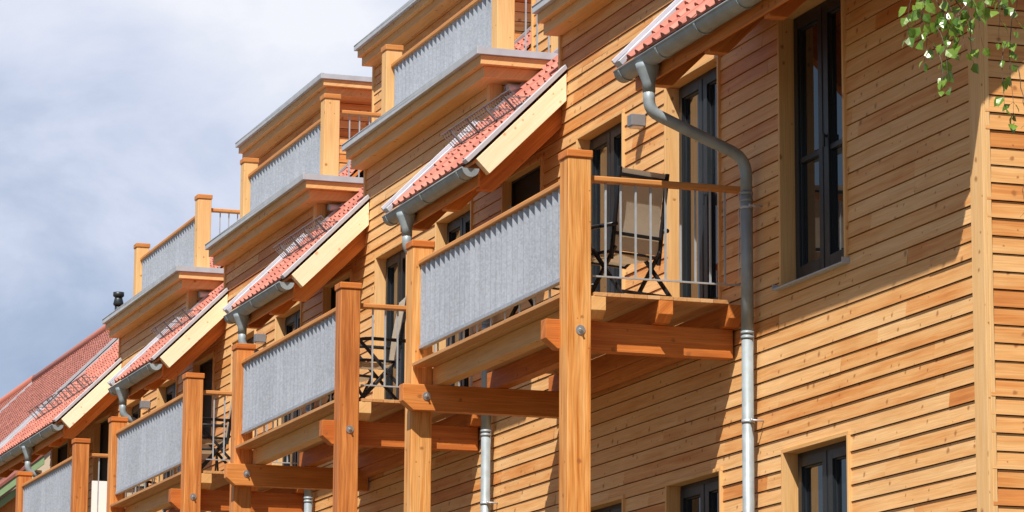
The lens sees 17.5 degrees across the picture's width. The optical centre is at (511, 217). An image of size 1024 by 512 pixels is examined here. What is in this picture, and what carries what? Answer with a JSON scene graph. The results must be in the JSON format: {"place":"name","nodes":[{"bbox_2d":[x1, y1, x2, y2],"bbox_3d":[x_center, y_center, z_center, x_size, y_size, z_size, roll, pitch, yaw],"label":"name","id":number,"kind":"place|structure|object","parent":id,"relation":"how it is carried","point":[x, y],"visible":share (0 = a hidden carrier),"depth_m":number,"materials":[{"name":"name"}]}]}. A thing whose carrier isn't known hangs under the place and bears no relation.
{"place":"outdoors","nodes":[
{"label":"outdoors","id":0,"kind":"place"},
{"bbox_2d":[0,375,33,412],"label":"tiled house","id":1,"kind":"structure","parent":0,"point":[8,398],"depth_m":88.50,"materials":[{"name":"tile"}]},
{"bbox_2d":[0,455,44,511],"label":"roof","id":2,"kind":"structure","parent":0,"point":[8,500],"depth_m":66.07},
{"bbox_2d":[0,292,123,498],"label":"tiled house","id":3,"kind":"structure","parent":0,"point":[63,371],"depth_m":76.50,"materials":[{"name":"ceramic"}]},
{"bbox_2d":[127,481,155,496],"bbox_3d":[-5.458,3.921,47.929,0.600,1.152,0.668,-2,-11,11],"label":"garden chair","id":4,"kind":"object","parent":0,"point":[129,492],"visible":0.08,"depth_m":47.77,"materials":[{"name":"beige fabric"}]},
{"bbox_2d":[0,0,408,398],"label":"sky","id":5,"kind":"structure","parent":0,"point":[115,115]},
{"bbox_2d":[202,448,218,470],"bbox_3d":[-3.926,3.150,41.958,0.470,0.427,0.456,2,-11,-8],"label":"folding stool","id":6,"kind":"object","parent":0,"point":[206,450],"visible":0.16,"depth_m":41.92,"materials":[{"name":"beige fabric"}]},
{"bbox_2d":[327,374,374,402],"bbox_3d":[-1.762,1.905,35.418,0.470,0.427,0.456,7,-13,-33],"label":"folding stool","id":7,"kind":"object","parent":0,"point":[362,378],"visible":0.2,"depth_m":35.41,"materials":[{"name":"beige fabric"}]},
{"bbox_2d":[508,206,593,317],"bbox_3d":[0.338,0.463,29.770,0.600,1.152,0.668,9,-14,-38],"label":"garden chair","id":8,"kind":"object","parent":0,"point":[514,310],"visible":0.09,"depth_m":29.65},
{"label":"ground","id":9,"kind":"structure","parent":0,"visible":0},
{"bbox_2d":[0,0,1023,511],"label":"apartment building","id":10,"kind":"structure","parent":9,"relation":"on","point":[876,362],"depth_m":28.30,"materials":[{"name":"brown wood"}]},
{"bbox_2d":[51,438,69,467],"bbox_3d":[-7.583,4.600,56.406,0.233,1.588,1.453,4,-11,-18],"label":"window","id":11,"kind":"structure","parent":10,"relation":"in","point":[61,453],"depth_m":57.05,"materials":[{"name":"black"}]},
{"bbox_2d":[15,438,172,511],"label":"timber balcony","id":12,"kind":"structure","parent":10,"relation":"attached to","point":[62,486],"depth_m":48.26,"materials":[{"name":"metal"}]},
{"bbox_2d":[91,481,106,511],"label":"white board","id":13,"kind":"object","parent":12,"relation":"on","point":[102,502],"visible":0.59,"depth_m":49.24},
{"bbox_2d":[92,412,111,480],"bbox_3d":[-6.464,3.792,53.176,0.233,1.208,1.263,4,-11,-18],"label":"window","id":14,"kind":"structure","parent":10,"relation":"in","point":[101,426],"depth_m":53.67,"materials":[{"name":"black"}]},
{"bbox_2d":[126,396,144,424],"bbox_3d":[-5.730,3.909,50.922,0.233,2.239,1.306,4,-11,-18],"label":"balcony door","id":15,"kind":"structure","parent":10,"relation":"in","point":[133,409],"depth_m":51.40,"materials":[{"name":"brown glass"}]},
{"bbox_2d":[155,376,177,511],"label":"balcony door","id":16,"kind":"structure","parent":10,"relation":"in","point":[167,391],"depth_m":49.23,"materials":[{"name":"brown glass"}]},
{"bbox_2d":[133,194,239,295],"bbox_3d":[-4.420,0.705,50.927,1.882,1.220,4.434,4,-11,-18],"label":"terrace railing","id":17,"kind":"object","parent":10,"relation":"on","point":[184,244],"visible":0.57,"depth_m":49.90,"materials":[{"name":"metal"}]},
{"bbox_2d":[192,350,215,438],"bbox_3d":[-4.244,2.558,46.690,0.233,1.208,1.263,4,-11,-18],"label":"window","id":18,"kind":"structure","parent":10,"relation":"in","point":[206,364],"depth_m":46.89,"materials":[{"name":"black"}]},
{"bbox_2d":[106,372,303,511],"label":"timber balcony","id":19,"kind":"structure","parent":10,"relation":"attached to","point":[162,439],"depth_m":41.55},
{"bbox_2d":[201,400,231,469],"bbox_3d":[-3.668,2.632,41.175,0.668,1.152,0.600,2,-11,-8],"label":"garden chair","id":20,"kind":"object","parent":19,"relation":"on","point":[208,439],"visible":0.47,"depth_m":40.92,"materials":[{"name":"black metal"}]},
{"bbox_2d":[229,329,256,462],"bbox_3d":[-3.510,2.675,44.436,0.233,2.239,1.306,4,-11,-18],"label":"balcony door","id":21,"kind":"structure","parent":10,"relation":"in","point":[250,334],"depth_m":44.91,"materials":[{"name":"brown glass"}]},
{"bbox_2d":[272,301,303,465],"bbox_3d":[-2.758,2.257,42.239,0.233,2.239,1.306,4,-11,-18],"label":"balcony door","id":22,"kind":"structure","parent":10,"relation":"in","point":[287,323],"depth_m":42.64,"materials":[{"name":"brown glass"}]},
{"bbox_2d":[240,93,380,217],"bbox_3d":[-2.200,-0.529,44.441,1.882,1.220,4.434,4,-11,-18],"label":"terrace railing","id":23,"kind":"object","parent":10,"relation":"on","point":[313,148],"visible":0.53,"depth_m":43.43,"materials":[{"name":"metal"}]},
{"bbox_2d":[322,269,352,314],"bbox_3d":[-2.024,1.324,40.204,0.233,1.208,1.263,4,-11,-18],"label":"window","id":24,"kind":"structure","parent":10,"relation":"in","point":[328,290],"depth_m":40.79,"materials":[{"name":"black"}]},
{"bbox_2d":[224,282,480,511],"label":"timber balcony","id":25,"kind":"structure","parent":10,"relation":"attached to","point":[314,360],"depth_m":35.61,"materials":[{"name":"wood"}]},
{"bbox_2d":[359,297,405,399],"bbox_3d":[-1.377,1.407,34.729,0.668,1.152,0.600,3,-11,-11],"label":"garden chair","id":26,"kind":"object","parent":25,"relation":"on","point":[379,365],"visible":0.59,"depth_m":34.55,"materials":[{"name":"black metal"}]},
{"bbox_2d":[373,240,406,399],"bbox_3d":[-1.290,1.441,37.950,0.233,2.239,1.306,4,-11,-18],"label":"balcony door","id":27,"kind":"structure","parent":10,"relation":"in","point":[390,272],"depth_m":38.44,"materials":[{"name":"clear glass"}]},
{"bbox_2d":[433,199,473,421],"bbox_3d":[-0.538,1.023,35.753,0.233,2.239,1.306,4,-11,-18],"label":"balcony door","id":28,"kind":"structure","parent":10,"relation":"in","point":[451,226],"depth_m":36.16,"materials":[{"name":"brown glass"}]},
{"bbox_2d":[381,0,549,115],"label":"terrace railing","id":29,"kind":"object","parent":10,"relation":"on","point":[473,24],"visible":0.58,"depth_m":37.57,"materials":[{"name":"metal"}]},
{"bbox_2d":[501,155,544,213],"bbox_3d":[0.196,0.090,33.718,0.233,1.208,1.263,4,-11,-18],"label":"window","id":30,"kind":"structure","parent":10,"relation":"in","point":[527,181],"depth_m":34.03,"materials":[{"name":"black wood"}]},
{"bbox_2d":[399,149,740,511],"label":"timber balcony","id":31,"kind":"structure","parent":10,"relation":"attached to","point":[534,246],"depth_m":28.78,"materials":[{"name":"wood"}]},
{"bbox_2d":[591,166,671,296],"bbox_3d":[0.970,0.196,28.359,0.600,1.152,0.668,9,-14,-36],"label":"garden chair","id":32,"kind":"object","parent":31,"relation":"on","point":[642,223],"visible":0.63,"depth_m":28.27,"materials":[{"name":"beige fabric"}]},
{"bbox_2d":[576,109,637,292],"bbox_3d":[0.930,0.207,31.464,0.233,2.239,1.306,4,-11,-18],"label":"balcony door","id":33,"kind":"structure","parent":10,"relation":"in","point":[606,140],"depth_m":31.77,"materials":[{"name":"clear glass"}]},
{"bbox_2d":[591,495,626,511],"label":"window","id":34,"kind":"structure","parent":10,"relation":"in","point":[615,504],"depth_m":30.85,"materials":[{"name":"brown glass"}]},
{"bbox_2d":[665,467,724,511],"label":"window","id":35,"kind":"structure","parent":10,"relation":"in","point":[703,491],"depth_m":28.92,"materials":[{"name":"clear glass"}]},
{"bbox_2d":[664,55,732,313],"bbox_3d":[1.682,-0.211,29.267,0.233,2.239,1.306,4,-11,-18],"label":"balcony door","id":36,"kind":"structure","parent":10,"relation":"in","point":[694,99],"depth_m":29.55,"materials":[{"name":"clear glass"}]},
{"bbox_2d":[772,0,851,290],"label":"window","id":37,"kind":"structure","parent":10,"relation":"in","point":[811,48],"depth_m":27.11,"materials":[{"name":"clear glass"}]},
{"bbox_2d":[781,431,853,511],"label":"window","id":38,"kind":"structure","parent":10,"relation":"in","point":[815,474],"depth_m":26.52,"materials":[{"name":"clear glass"}]},
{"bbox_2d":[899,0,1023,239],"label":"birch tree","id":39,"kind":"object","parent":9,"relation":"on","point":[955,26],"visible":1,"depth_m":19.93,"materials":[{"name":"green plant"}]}
]}

